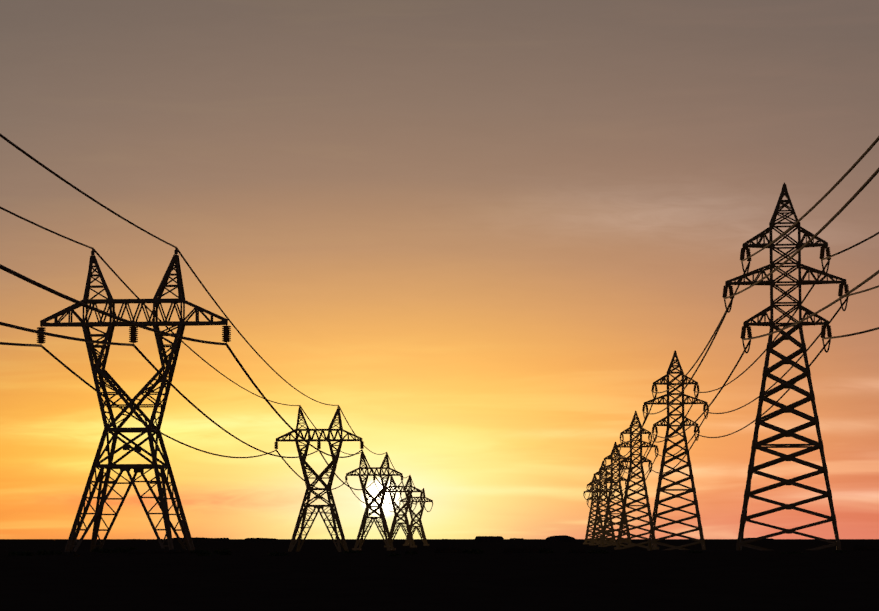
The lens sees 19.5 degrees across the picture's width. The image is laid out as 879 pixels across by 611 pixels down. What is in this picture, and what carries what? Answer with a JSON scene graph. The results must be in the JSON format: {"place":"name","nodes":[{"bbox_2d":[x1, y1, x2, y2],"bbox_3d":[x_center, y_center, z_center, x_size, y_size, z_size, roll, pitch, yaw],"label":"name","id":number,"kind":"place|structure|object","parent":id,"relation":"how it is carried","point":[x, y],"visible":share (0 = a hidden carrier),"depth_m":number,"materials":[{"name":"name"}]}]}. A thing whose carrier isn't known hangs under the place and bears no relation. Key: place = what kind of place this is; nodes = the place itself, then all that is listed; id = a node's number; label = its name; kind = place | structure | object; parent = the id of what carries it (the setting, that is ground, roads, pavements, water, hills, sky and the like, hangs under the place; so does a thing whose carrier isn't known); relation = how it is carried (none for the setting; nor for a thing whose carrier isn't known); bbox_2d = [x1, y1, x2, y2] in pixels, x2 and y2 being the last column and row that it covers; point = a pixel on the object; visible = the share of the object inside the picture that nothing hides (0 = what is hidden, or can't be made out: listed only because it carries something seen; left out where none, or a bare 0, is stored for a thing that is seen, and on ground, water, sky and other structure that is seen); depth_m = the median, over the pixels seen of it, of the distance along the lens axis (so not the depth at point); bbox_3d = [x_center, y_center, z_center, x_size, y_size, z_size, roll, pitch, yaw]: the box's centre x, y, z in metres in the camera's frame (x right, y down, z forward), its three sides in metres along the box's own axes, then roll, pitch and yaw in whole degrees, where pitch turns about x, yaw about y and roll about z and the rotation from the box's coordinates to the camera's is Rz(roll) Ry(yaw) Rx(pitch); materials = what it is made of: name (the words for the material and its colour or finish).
{"place":"outdoors","nodes":[
{"label":"outdoors","id":0,"kind":"place"},
{"bbox_2d":[0,550,878,610],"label":"terrain","id":1,"kind":"structure","parent":0,"point":[738,580],"depth_m":97.79,"materials":[{"name":"soil"}]},
{"bbox_2d":[384,475,421,546],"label":"transmission tower","id":2,"kind":"structure","parent":1,"relation":"on","point":[407,526],"depth_m":1217.20,"materials":[{"name":"metal"}]},
{"bbox_2d":[613,411,658,549],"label":"transmission tower","id":3,"kind":"structure","parent":1,"relation":"on","point":[628,487],"depth_m":985.45,"materials":[{"name":"metal"}]},
{"bbox_2d":[722,183,848,550],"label":"double circuit tower","id":4,"kind":"structure","parent":1,"relation":"on","point":[763,445],"depth_m":353.14,"materials":[{"name":"metal"}]},
{"bbox_2d":[583,136,878,507],"bbox_3d":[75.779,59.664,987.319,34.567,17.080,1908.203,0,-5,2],"label":"double circuit conductors","id":5,"kind":"object","parent":4,"relation":"attached to","point":[864,185],"visible":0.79,"depth_m":363.64,"materials":[{"name":"grey"}]},
{"bbox_2d":[0,539,878,552],"bbox_3d":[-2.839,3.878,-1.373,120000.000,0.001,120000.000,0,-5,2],"label":"ground","id":6,"kind":"structure","parent":0,"point":[19,545],"depth_m":1578.76,"materials":[{"name":"soil"}]},
{"bbox_2d":[37,248,230,551],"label":"delta tower","id":7,"kind":"structure","parent":6,"relation":"on","point":[133,406],"depth_m":267.85,"materials":[{"name":"metal"}]},
{"bbox_2d":[0,134,432,511],"bbox_3d":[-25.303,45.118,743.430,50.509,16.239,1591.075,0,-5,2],"label":"delta line conductors","id":8,"kind":"object","parent":7,"relation":"hanging from","point":[31,281],"visible":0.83,"depth_m":274.47,"materials":[{"name":"grey"}]},
{"bbox_2d":[274,406,363,551],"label":"transmission tower","id":9,"kind":"structure","parent":6,"relation":"on","point":[333,513],"depth_m":584.31,"materials":[{"name":"metal"}]},
{"bbox_2d":[345,453,402,550],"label":"transmission tower","id":10,"kind":"structure","parent":6,"relation":"on","point":[363,529],"depth_m":900.73,"materials":[{"name":"metal"}]},
{"bbox_2d":[399,489,432,545],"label":"transmission tower","id":11,"kind":"structure","parent":6,"relation":"on","point":[418,519],"depth_m":1533.66,"materials":[{"name":"metal"}]},
{"bbox_2d":[583,473,602,543],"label":"transmission tower","id":12,"kind":"structure","parent":6,"relation":"on","point":[588,530],"depth_m":1933.00,"materials":[{"name":"metal"}]},
{"bbox_2d":[589,461,616,544],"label":"transmission tower","id":13,"kind":"structure","parent":6,"relation":"on","point":[598,508],"depth_m":1617.29,"materials":[{"name":"metal"}]},
{"bbox_2d":[598,442,632,546],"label":"transmission tower","id":14,"kind":"structure","parent":6,"relation":"on","point":[610,494],"depth_m":1301.33,"materials":[{"name":"metal"}]},
{"bbox_2d":[642,350,708,550],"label":"transmission tower","id":15,"kind":"structure","parent":6,"relation":"on","point":[663,489],"depth_m":669.37,"materials":[{"name":"metal"}]},
{"bbox_2d":[0,0,878,538],"label":"sky","id":16,"kind":"structure","parent":0,"point":[481,233],"materials":[{"name":"orange"}]},
{"bbox_2d":[121,535,878,541],"bbox_3d":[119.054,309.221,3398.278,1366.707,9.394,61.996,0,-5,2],"label":"skyline ridge","id":17,"kind":"structure","parent":0,"point":[562,538],"depth_m":3376.16,"materials":[{"name":"black"}]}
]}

